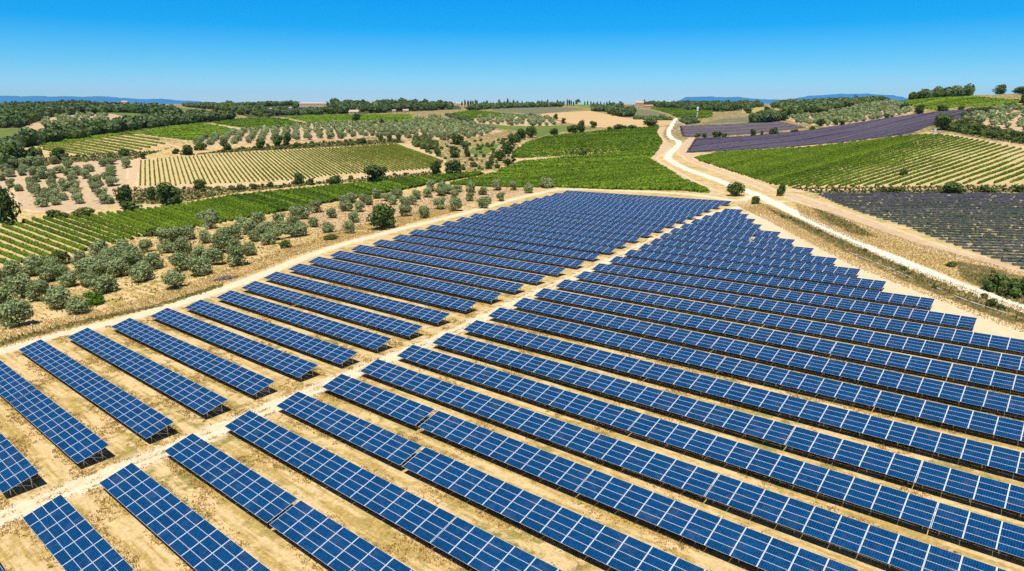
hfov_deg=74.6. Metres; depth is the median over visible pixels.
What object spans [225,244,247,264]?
olive tree
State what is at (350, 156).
vine row
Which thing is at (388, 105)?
wood
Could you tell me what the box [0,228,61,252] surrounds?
vine row
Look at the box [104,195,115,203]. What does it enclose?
olive tree
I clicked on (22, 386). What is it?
solar table
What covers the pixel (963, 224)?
lavender row
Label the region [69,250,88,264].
olive tree
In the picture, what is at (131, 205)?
shrub
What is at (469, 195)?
olive tree
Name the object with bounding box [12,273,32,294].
olive tree
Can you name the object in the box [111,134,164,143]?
vine row
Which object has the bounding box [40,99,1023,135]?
olive grove
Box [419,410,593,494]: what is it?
solar table
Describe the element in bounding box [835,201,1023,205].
lavender row
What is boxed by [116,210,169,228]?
vine row
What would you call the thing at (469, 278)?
solar table
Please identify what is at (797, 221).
weeds
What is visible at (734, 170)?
vine row
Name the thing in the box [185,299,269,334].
solar table
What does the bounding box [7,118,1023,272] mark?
farm path
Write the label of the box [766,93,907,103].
hills
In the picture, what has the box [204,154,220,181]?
vine row
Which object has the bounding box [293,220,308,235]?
olive tree
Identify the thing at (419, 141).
scrub
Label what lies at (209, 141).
olive tree
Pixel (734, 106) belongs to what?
wood
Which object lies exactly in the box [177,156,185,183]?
vine row
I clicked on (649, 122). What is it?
broadleaf tree
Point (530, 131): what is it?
broadleaf tree
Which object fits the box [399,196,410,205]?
olive tree
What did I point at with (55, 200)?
olive tree
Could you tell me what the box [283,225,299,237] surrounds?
olive tree
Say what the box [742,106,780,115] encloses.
field
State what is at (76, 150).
vine row
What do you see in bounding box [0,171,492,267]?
field
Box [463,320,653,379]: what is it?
solar table
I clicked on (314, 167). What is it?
vine row
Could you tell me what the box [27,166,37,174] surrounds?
olive tree
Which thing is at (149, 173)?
vine row
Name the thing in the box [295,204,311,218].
olive tree
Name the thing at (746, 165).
vine row
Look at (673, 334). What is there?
solar table
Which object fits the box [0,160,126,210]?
field
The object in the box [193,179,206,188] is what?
bush
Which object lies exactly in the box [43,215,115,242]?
vine row
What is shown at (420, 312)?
solar table
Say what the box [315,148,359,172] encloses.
vine row
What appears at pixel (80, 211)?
bush
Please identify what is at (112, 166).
olive tree
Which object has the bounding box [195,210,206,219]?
olive tree
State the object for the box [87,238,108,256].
olive tree
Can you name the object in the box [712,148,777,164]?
vine row
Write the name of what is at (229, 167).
vine row
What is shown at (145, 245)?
olive tree
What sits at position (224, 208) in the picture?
vine row
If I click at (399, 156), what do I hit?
vine row
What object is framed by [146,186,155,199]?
broadleaf tree
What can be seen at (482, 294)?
solar table
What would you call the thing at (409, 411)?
solar table
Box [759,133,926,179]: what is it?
vine row
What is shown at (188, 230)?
olive tree
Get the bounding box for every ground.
[0,94,1023,570]
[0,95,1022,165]
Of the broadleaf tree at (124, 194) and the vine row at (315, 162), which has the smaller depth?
the broadleaf tree at (124, 194)
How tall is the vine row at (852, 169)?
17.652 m
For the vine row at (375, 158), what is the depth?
456.22 m
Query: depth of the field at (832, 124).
681.75 m
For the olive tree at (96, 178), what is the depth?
401.18 m
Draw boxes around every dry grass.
[0,202,1023,347]
[6,188,522,321]
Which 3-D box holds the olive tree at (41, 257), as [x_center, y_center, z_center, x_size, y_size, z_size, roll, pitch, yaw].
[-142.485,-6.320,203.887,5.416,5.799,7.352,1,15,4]
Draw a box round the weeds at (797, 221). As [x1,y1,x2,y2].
[0,209,1023,344]
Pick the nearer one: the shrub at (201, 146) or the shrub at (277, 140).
the shrub at (201, 146)
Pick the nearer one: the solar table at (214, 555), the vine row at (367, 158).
the solar table at (214, 555)
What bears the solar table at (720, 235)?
on the ground at (268, 548)
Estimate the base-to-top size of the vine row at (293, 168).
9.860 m
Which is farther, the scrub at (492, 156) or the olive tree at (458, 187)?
the scrub at (492, 156)
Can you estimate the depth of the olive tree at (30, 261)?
197.94 m
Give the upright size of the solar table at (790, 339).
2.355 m
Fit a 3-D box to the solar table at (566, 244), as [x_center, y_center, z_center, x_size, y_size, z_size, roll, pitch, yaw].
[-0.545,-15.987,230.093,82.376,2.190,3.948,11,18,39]
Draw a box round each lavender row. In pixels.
[818,194,1023,198]
[822,195,1023,199]
[823,192,1023,196]
[825,197,1023,201]
[828,198,1023,202]
[832,199,1023,204]
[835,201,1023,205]
[838,203,1023,207]
[843,204,1023,208]
[848,206,1023,210]
[853,208,1023,212]
[858,210,1023,214]
[863,211,1023,216]
[870,214,1023,218]
[871,192,1023,195]
[876,216,1023,220]
[883,218,1023,222]
[891,220,1023,224]
[898,222,1023,226]
[906,224,1023,228]
[913,227,1023,230]
[918,229,1023,233]
[924,191,1023,193]
[925,232,1023,235]
[931,234,1023,238]
[939,237,1023,240]
[946,240,1023,243]
[953,243,1023,246]
[962,246,1023,249]
[972,249,1023,252]
[981,252,1023,255]
[991,255,1023,258]
[1000,258,1023,261]
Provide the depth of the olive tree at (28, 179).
400.43 m
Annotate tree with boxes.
[0,163,8,170]
[0,171,5,179]
[0,185,21,224]
[0,267,11,280]
[0,275,13,292]
[0,285,17,303]
[0,299,33,326]
[0,304,9,319]
[3,168,15,176]
[3,259,22,275]
[4,178,14,186]
[8,158,19,167]
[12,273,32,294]
[13,184,23,190]
[16,157,27,165]
[17,168,26,174]
[18,164,29,168]
[22,254,43,274]
[24,155,35,164]
[24,279,50,300]
[25,176,35,183]
[26,181,40,190]
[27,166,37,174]
[29,185,40,194]
[30,175,39,181]
[33,197,48,206]
[34,155,46,164]
[34,263,60,280]
[35,167,47,178]
[35,192,50,200]
[35,255,48,265]
[37,165,47,170]
[40,187,49,194]
[42,284,71,308]
[43,256,61,267]
[45,168,56,177]
[45,176,56,184]
[47,187,60,196]
[48,182,59,189]
[48,196,61,203]
[49,155,59,163]
[49,250,70,264]
[51,165,63,172]
[53,264,68,275]
[55,270,77,286]
[57,177,66,184]
[57,192,68,199]
[60,182,69,190]
[62,160,72,167]
[62,168,71,174]
[63,295,89,312]
[66,174,75,181]
[67,170,77,177]
[67,179,80,188]
[68,187,80,193]
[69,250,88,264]
[70,192,83,203]
[71,165,80,169]
[73,259,87,275]
[76,270,96,286]
[79,169,91,177]
[80,254,105,271]
[82,164,94,170]
[86,262,103,276]
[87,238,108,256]
[88,273,119,292]
[89,181,102,189]
[90,174,102,183]
[94,187,107,195]
[95,253,115,268]
[98,157,109,165]
[98,193,107,203]
[98,246,112,254]
[100,171,111,177]
[103,259,121,274]
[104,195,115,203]
[105,164,116,168]
[105,166,116,175]
[105,176,119,185]
[107,256,130,276]
[108,157,117,163]
[109,244,134,256]
[112,184,132,206]
[114,238,131,245]
[116,251,138,265]
[121,159,130,167]
[126,244,137,249]
[128,263,153,280]
[131,250,144,262]
[131,260,153,271]
[138,239,153,252]
[142,251,164,268]
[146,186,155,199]
[155,182,182,204]
[155,227,172,240]
[156,239,173,252]
[161,269,186,287]
[167,250,191,269]
[169,225,183,240]
[172,236,192,252]
[181,224,195,238]
[184,254,212,275]
[190,243,205,257]
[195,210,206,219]
[198,229,210,242]
[202,215,216,228]
[202,247,224,264]
[205,138,213,144]
[205,208,220,221]
[209,231,229,251]
[216,226,231,236]
[223,237,241,250]
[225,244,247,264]
[227,223,242,239]
[230,138,237,143]
[235,214,246,226]
[238,218,256,233]
[242,242,256,254]
[246,229,260,240]
[250,211,265,224]
[254,222,268,235]
[260,220,274,229]
[260,232,276,244]
[266,226,284,239]
[271,211,284,221]
[273,220,289,231]
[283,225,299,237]
[286,215,299,226]
[288,205,298,215]
[293,173,304,183]
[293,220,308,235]
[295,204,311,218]
[308,178,313,184]
[308,217,318,226]
[309,199,322,212]
[317,132,323,137]
[320,221,335,232]
[326,133,332,138]
[326,208,336,217]
[337,133,343,138]
[338,200,353,210]
[339,195,350,202]
[341,221,354,232]
[346,192,357,201]
[348,211,359,221]
[354,201,364,211]
[358,193,366,201]
[363,164,389,180]
[363,195,372,203]
[365,203,395,228]
[372,187,381,197]
[380,192,391,200]
[387,195,397,203]
[390,188,402,197]
[398,204,411,215]
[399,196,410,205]
[408,195,417,203]
[412,189,420,198]
[418,206,429,217]
[422,188,432,196]
[426,179,435,189]
[430,159,441,173]
[432,196,445,208]
[435,186,446,195]
[436,180,445,186]
[442,183,454,193]
[444,159,464,173]
[448,197,462,209]
[451,189,459,198]
[453,184,462,191]
[465,180,474,191]
[465,191,473,200]
[477,196,488,207]
[478,185,488,194]
[491,179,500,189]
[495,149,505,159]
[496,192,504,200]
[502,142,513,152]
[502,158,511,164]
[507,133,517,144]
[509,180,517,189]
[510,154,515,162]
[514,133,520,141]
[516,128,525,138]
[523,182,533,192]
[525,126,536,137]
[541,176,553,187]
[549,128,558,134]
[567,125,578,132]
[577,119,584,132]
[590,121,596,126]
[612,124,622,128]
[643,119,658,125]
[726,181,745,195]
[743,107,752,112]
[815,118,825,125]
[914,104,924,112]
[934,113,954,129]
[937,104,948,110]
[970,124,988,133]
[992,84,1006,94]
[1011,86,1023,94]
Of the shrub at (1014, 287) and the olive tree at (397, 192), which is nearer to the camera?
the shrub at (1014, 287)
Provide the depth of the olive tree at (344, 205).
308.82 m
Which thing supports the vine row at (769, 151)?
on the field at (1006, 181)
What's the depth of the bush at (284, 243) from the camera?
229.65 m
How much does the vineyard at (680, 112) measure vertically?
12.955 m
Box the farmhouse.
[635,100,643,107]
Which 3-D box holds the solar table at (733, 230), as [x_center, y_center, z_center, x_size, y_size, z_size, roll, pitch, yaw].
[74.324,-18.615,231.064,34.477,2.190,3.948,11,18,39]
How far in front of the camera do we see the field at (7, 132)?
640.98 m
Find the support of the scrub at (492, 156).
on the ground at (268, 548)
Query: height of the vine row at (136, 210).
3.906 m
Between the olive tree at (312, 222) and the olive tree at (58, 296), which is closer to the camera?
the olive tree at (58, 296)
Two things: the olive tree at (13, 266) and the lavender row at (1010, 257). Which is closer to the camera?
the lavender row at (1010, 257)
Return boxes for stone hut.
[348,109,359,113]
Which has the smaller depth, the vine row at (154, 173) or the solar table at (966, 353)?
the solar table at (966, 353)
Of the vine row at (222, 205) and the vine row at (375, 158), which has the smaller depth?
the vine row at (222, 205)
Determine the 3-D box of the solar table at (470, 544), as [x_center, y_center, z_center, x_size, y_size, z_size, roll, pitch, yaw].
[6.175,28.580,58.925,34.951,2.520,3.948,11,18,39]
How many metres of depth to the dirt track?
135.41 m
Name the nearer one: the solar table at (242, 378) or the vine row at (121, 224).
the solar table at (242, 378)
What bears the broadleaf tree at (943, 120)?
on the ground at (268, 548)
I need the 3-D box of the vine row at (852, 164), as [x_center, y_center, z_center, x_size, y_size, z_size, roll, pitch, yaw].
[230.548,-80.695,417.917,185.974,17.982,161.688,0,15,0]
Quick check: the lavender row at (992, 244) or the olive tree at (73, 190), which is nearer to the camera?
the lavender row at (992, 244)
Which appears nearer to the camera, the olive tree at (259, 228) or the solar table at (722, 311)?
the solar table at (722, 311)
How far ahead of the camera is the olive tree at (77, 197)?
363.84 m
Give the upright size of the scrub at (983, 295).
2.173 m
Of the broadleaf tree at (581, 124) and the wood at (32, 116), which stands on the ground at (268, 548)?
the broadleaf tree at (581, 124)
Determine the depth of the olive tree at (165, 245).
226.64 m
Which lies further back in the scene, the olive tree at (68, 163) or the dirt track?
the olive tree at (68, 163)
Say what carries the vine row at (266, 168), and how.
on the field at (189, 183)
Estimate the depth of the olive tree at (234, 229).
247.58 m
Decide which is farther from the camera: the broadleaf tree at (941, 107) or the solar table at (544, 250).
the broadleaf tree at (941, 107)
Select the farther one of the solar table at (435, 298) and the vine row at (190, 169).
the vine row at (190, 169)
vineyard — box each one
[46,123,236,144]
[213,117,302,127]
[226,170,482,211]
[284,113,412,122]
[449,157,708,191]
[451,110,516,117]
[498,146,658,170]
[652,107,712,118]
[898,95,1023,108]
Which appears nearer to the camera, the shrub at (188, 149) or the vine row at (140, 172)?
the vine row at (140, 172)
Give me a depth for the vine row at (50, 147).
479.75 m
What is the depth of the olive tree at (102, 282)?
176.19 m
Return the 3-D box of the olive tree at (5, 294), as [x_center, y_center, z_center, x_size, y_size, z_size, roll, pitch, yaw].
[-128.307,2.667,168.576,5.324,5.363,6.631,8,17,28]
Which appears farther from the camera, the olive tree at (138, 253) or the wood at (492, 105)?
the wood at (492, 105)
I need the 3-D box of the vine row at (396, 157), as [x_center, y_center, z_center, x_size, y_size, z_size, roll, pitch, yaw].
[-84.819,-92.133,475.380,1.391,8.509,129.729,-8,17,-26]
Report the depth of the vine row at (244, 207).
331.94 m
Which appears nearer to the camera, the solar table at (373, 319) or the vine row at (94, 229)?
the solar table at (373, 319)
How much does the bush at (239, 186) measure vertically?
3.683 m
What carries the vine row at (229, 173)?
on the field at (189, 183)
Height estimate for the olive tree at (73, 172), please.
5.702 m
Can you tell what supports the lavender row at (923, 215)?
on the field at (979, 253)
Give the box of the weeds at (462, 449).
[0,261,1017,570]
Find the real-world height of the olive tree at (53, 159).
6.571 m
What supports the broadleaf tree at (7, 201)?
on the ground at (268, 548)
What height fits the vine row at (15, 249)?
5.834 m
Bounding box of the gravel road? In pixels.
[664,118,1023,312]
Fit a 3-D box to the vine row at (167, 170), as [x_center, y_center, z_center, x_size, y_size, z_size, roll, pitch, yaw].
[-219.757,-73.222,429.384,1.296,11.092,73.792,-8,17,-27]
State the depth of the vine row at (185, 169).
430.03 m
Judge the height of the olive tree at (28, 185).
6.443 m
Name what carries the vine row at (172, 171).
on the field at (189, 183)
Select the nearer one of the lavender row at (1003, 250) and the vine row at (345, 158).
the lavender row at (1003, 250)
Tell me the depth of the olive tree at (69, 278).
183.94 m
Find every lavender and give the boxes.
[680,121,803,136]
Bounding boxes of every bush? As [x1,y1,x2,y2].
[45,209,60,217]
[54,211,69,217]
[70,207,94,216]
[142,227,159,235]
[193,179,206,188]
[235,183,245,189]
[279,240,291,248]
[324,234,338,239]
[327,175,341,184]
[359,138,366,142]
[449,134,464,144]
[459,142,469,146]
[470,161,477,166]
[751,196,760,203]
[888,187,904,192]
[900,168,907,174]
[945,261,956,266]
[954,118,966,125]
[976,186,998,191]
[986,298,997,307]
[1013,185,1023,191]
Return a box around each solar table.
[0,360,36,402]
[0,432,38,495]
[10,389,108,466]
[18,339,173,441]
[23,494,134,570]
[68,327,227,417]
[99,463,270,570]
[111,318,274,397]
[151,308,317,380]
[164,433,297,522]
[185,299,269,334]
[216,290,391,352]
[224,410,455,544]
[242,281,303,304]
[253,323,357,367]
[264,272,449,323]
[269,500,413,570]
[277,391,421,468]
[288,263,476,312]
[292,294,422,338]
[309,256,501,301]
[322,374,434,428]
[330,251,524,293]
[351,245,544,282]
[360,359,718,499]
[373,239,565,274]
[392,234,583,268]
[397,345,641,433]
[402,447,707,570]
[408,229,599,260]
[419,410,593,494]
[425,225,615,252]
[430,517,561,570]
[432,333,794,447]
[441,221,626,247]
[456,217,639,242]
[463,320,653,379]
[470,213,652,236]
[483,210,664,231]
[489,307,724,372]
[496,207,676,227]
[509,203,686,222]
[513,298,718,350]
[521,201,696,218]
[531,198,703,215]
[534,288,835,353]
[543,195,711,210]
[551,193,721,207]
[555,279,768,325]
[563,190,731,204]
[575,470,858,570]
[576,271,740,303]
[591,263,976,329]
[609,256,794,287]
[624,249,886,290]
[628,414,937,530]
[639,244,860,275]
[643,363,1023,474]
[650,238,836,265]
[659,233,813,254]
[669,228,752,240]
[680,223,780,237]
[691,219,761,228]
[702,215,755,223]
[705,474,1006,570]
[711,337,1023,414]
[712,212,748,217]
[716,357,880,408]
[722,208,742,213]
[735,296,1023,354]
[752,236,794,244]
[762,314,1023,371]
[785,427,921,485]
[789,280,934,309]
[830,342,951,379]
[874,391,1023,441]
[915,461,1023,518]
[930,502,1023,558]
[948,363,1023,391]
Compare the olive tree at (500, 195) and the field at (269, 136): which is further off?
the field at (269, 136)
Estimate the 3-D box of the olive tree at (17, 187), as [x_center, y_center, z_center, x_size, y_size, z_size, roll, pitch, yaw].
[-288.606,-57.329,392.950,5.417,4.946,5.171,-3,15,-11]
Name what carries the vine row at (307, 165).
on the field at (189, 183)
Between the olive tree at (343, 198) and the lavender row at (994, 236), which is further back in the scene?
the olive tree at (343, 198)
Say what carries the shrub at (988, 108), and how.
on the field at (1014, 126)
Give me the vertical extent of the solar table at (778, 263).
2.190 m
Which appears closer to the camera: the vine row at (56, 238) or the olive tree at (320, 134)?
the vine row at (56, 238)
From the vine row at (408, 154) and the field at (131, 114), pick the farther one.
the field at (131, 114)
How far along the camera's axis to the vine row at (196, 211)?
329.13 m
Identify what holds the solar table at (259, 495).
on the ground at (268, 548)
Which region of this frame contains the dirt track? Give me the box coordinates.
[0,188,783,526]
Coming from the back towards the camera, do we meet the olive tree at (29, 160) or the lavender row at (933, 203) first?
the olive tree at (29, 160)
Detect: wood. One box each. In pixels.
[0,99,109,127]
[0,101,96,125]
[0,136,27,165]
[10,107,236,147]
[34,109,224,144]
[103,102,175,113]
[186,100,336,116]
[327,97,453,113]
[328,99,447,111]
[372,98,747,106]
[466,101,563,109]
[590,103,606,111]
[605,101,636,116]
[645,101,763,110]
[649,99,759,110]
[748,108,787,122]
[770,83,975,113]
[776,85,956,114]
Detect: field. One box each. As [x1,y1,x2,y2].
[0,128,36,137]
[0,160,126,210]
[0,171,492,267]
[37,127,237,147]
[40,134,169,155]
[44,115,111,128]
[107,112,146,115]
[138,143,444,186]
[191,120,502,146]
[449,183,710,192]
[470,143,499,154]
[474,116,559,125]
[484,124,595,136]
[493,107,581,113]
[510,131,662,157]
[537,111,672,127]
[569,104,602,107]
[636,109,668,115]
[685,109,964,152]
[687,135,1023,187]
[702,117,748,123]
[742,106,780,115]
[786,105,913,126]
[817,192,1023,269]
[903,99,1017,110]
[974,109,1023,131]
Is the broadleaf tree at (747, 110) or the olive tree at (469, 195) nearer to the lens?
the olive tree at (469, 195)
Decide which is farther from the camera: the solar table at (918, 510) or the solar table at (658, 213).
the solar table at (658, 213)
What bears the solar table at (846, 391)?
on the ground at (268, 548)
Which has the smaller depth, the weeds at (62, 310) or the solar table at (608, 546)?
the solar table at (608, 546)
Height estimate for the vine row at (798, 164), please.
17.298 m
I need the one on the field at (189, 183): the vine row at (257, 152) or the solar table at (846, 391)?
the vine row at (257, 152)
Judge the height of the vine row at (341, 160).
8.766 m
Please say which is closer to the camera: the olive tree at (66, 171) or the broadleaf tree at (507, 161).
the olive tree at (66, 171)
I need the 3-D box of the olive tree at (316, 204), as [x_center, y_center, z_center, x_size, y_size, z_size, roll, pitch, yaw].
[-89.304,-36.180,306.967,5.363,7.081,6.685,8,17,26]
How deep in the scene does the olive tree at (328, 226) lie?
256.62 m
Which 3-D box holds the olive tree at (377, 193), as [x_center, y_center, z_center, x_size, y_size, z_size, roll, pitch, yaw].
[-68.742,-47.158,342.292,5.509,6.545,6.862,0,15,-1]
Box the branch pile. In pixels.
[209,274,243,281]
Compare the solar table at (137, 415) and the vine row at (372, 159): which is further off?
the vine row at (372, 159)
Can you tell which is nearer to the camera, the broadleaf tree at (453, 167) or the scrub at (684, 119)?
the broadleaf tree at (453, 167)
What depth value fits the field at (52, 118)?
818.39 m
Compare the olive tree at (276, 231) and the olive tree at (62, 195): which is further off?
the olive tree at (62, 195)
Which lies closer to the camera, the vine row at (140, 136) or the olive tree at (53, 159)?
the olive tree at (53, 159)
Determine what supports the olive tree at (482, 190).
on the ground at (268, 548)
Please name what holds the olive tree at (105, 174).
on the field at (27, 199)
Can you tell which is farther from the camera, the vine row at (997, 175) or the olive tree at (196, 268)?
the vine row at (997, 175)
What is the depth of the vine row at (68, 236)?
266.86 m
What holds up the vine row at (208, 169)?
on the field at (189, 183)
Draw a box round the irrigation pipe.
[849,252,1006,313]
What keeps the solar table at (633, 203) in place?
on the ground at (268, 548)
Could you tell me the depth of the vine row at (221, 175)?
430.21 m
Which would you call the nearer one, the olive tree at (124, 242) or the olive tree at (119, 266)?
the olive tree at (119, 266)
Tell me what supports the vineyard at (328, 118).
on the field
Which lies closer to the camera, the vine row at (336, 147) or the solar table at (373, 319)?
the solar table at (373, 319)
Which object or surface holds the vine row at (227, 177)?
on the field at (189, 183)
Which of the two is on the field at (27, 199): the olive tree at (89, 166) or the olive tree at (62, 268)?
the olive tree at (89, 166)
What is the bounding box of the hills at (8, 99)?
[0,96,204,103]
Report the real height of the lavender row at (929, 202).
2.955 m
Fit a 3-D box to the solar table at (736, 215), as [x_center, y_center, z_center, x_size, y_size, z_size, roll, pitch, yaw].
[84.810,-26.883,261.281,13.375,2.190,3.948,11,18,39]
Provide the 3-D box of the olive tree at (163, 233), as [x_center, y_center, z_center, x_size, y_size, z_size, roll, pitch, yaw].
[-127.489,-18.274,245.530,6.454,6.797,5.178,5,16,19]
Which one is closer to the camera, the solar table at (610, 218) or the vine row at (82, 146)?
the solar table at (610, 218)
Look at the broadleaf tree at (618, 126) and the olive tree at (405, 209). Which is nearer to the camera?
the olive tree at (405, 209)
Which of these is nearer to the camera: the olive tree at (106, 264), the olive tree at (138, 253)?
the olive tree at (106, 264)
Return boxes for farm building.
[299,102,327,106]
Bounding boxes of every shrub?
[0,144,22,158]
[27,146,44,160]
[49,147,66,159]
[83,290,103,305]
[119,148,128,155]
[119,200,142,211]
[171,148,179,153]
[179,144,193,154]
[194,142,206,149]
[218,138,231,149]
[255,139,265,147]
[273,134,282,145]
[283,132,291,144]
[351,113,360,120]
[434,147,440,156]
[448,146,459,157]
[463,146,470,156]
[485,161,491,168]
[579,150,586,154]
[712,131,718,136]
[776,183,785,195]
[938,182,965,193]
[982,273,1008,291]
[983,106,996,111]
[987,132,1000,137]
[996,277,1023,297]
[1010,130,1020,139]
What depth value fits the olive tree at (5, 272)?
193.55 m
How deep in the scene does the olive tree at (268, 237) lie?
236.13 m
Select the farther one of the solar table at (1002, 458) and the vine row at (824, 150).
the vine row at (824, 150)
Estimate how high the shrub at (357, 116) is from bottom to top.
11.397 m
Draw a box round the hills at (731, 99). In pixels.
[676,96,776,103]
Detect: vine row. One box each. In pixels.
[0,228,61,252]
[0,235,49,256]
[0,242,35,256]
[0,249,23,261]
[0,258,7,262]
[2,223,76,252]
[13,221,87,250]
[21,219,91,245]
[31,216,104,241]
[40,144,85,155]
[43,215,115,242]
[47,144,94,154]
[54,143,104,153]
[55,215,124,239]
[62,141,113,152]
[68,215,134,238]
[70,140,120,150]
[77,139,134,150]
[80,214,140,236]
[85,138,142,149]
[88,213,145,233]
[93,137,150,147]
[98,211,150,230]
[102,135,156,145]
[106,211,157,227]
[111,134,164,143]
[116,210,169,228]
[121,132,159,139]
[125,210,176,227]
[133,208,184,227]
[139,160,141,184]
[140,207,195,226]
[144,160,145,184]
[146,207,201,226]
[148,160,150,184]
[153,160,155,184]
[154,206,204,223]
[157,158,160,182]
[160,204,215,222]
[161,158,165,183]
[165,158,170,183]
[167,204,222,222]
[169,157,176,185]
[173,157,180,182]
[174,204,226,221]
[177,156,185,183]
[180,202,233,220]
[181,156,190,181]
[185,156,194,180]
[187,202,238,218]
[189,156,199,178]
[191,200,244,218]
[193,156,206,182]
[196,155,211,182]
[196,199,250,217]
[201,156,215,181]
[202,199,252,215]
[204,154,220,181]
[207,154,225,181]
[207,197,253,212]
[211,197,264,214]
[212,154,231,182]
[215,154,236,182]
[217,196,269,213]
[218,153,240,181]
[222,195,275,213]
[223,153,245,181]
[226,152,249,181]
[230,152,255,181]
[234,153,259,180]
[237,152,264,180]
[241,152,269,180]
[245,152,274,180]
[249,152,278,179]
[252,151,283,179]
[255,151,288,179]
[260,152,292,178]
[263,151,293,176]
[267,151,294,173]
[270,150,306,178]
[274,150,309,176]
[277,149,315,177]
[280,149,318,176]
[285,150,321,175]
[288,150,325,174]
[291,149,330,174]
[295,149,334,174]
[298,149,337,173]
[302,149,342,173]
[305,148,346,173]
[308,148,350,172]
[312,148,355,172]
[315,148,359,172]
[318,148,364,172]
[322,147,366,171]
[325,147,364,168]
[329,147,366,166]
[332,147,367,164]
[335,146,382,170]
[339,147,388,170]
[340,146,393,171]
[345,146,397,170]
[347,146,399,170]
[351,145,404,169]
[354,146,407,169]
[358,145,412,169]
[361,145,416,169]
[363,145,420,168]
[366,145,423,168]
[370,144,426,168]
[373,144,430,167]
[377,144,429,165]
[379,144,430,164]
[382,144,431,163]
[385,144,434,162]
[389,143,434,160]
[391,143,442,162]
[394,143,442,160]
[694,151,722,157]
[696,150,729,158]
[698,150,739,159]
[699,149,745,160]
[703,149,754,161]
[704,148,761,162]
[707,148,770,163]
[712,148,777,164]
[713,147,785,164]
[716,147,793,166]
[719,146,800,167]
[722,146,809,167]
[725,144,822,168]
[728,143,831,170]
[731,142,843,171]
[735,141,856,171]
[738,139,866,173]
[741,138,879,174]
[745,136,891,175]
[748,135,902,176]
[752,134,911,177]
[754,134,919,178]
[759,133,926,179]
[762,133,933,180]
[766,133,940,182]
[769,134,943,183]
[774,134,948,184]
[784,135,952,184]
[788,136,958,185]
[796,137,962,186]
[806,137,967,186]
[815,138,973,186]
[828,139,978,185]
[838,140,984,185]
[849,141,988,185]
[863,142,995,185]
[875,143,1001,185]
[888,145,1008,184]
[902,146,1014,184]
[916,147,1021,184]
[930,151,1023,184]
[947,155,1023,182]
[962,160,1023,183]
[977,164,1023,183]
[993,170,1023,182]
[1010,176,1023,182]
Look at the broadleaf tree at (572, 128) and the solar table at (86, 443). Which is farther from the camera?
the broadleaf tree at (572, 128)
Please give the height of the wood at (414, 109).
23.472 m
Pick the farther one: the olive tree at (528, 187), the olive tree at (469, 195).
the olive tree at (528, 187)
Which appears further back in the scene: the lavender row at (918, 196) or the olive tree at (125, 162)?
the olive tree at (125, 162)
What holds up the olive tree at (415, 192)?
on the ground at (268, 548)
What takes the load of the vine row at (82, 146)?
on the field at (151, 146)
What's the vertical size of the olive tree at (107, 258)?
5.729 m
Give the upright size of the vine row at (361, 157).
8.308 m
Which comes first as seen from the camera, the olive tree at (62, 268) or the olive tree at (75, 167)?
the olive tree at (62, 268)
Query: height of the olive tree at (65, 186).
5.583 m
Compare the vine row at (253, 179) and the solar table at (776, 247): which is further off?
the vine row at (253, 179)
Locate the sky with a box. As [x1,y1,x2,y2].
[0,0,1023,103]
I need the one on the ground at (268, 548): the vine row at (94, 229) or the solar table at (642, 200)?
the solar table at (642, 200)
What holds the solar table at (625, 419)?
on the ground at (268, 548)
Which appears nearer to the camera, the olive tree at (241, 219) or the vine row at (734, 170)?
the olive tree at (241, 219)
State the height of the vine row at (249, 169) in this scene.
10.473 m
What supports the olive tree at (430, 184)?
on the ground at (268, 548)
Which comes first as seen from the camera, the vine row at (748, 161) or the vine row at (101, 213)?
the vine row at (101, 213)
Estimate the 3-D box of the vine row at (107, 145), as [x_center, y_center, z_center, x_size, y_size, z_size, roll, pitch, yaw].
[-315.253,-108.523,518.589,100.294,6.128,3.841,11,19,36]
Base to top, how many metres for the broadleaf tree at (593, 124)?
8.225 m
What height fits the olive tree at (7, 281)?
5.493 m
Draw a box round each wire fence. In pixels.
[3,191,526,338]
[761,204,1023,311]
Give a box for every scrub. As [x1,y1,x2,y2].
[11,125,1022,201]
[411,135,438,148]
[425,138,515,169]
[445,113,473,121]
[633,114,672,119]
[679,115,700,123]
[781,214,1010,298]
[948,120,1023,141]
[960,103,1023,115]
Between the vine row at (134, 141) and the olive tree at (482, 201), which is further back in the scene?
the vine row at (134, 141)
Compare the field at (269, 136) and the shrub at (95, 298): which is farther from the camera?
the field at (269, 136)
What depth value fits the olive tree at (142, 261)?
193.82 m
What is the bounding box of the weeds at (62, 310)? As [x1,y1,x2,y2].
[5,188,518,321]
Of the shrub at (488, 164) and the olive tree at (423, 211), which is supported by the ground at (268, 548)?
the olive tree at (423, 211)

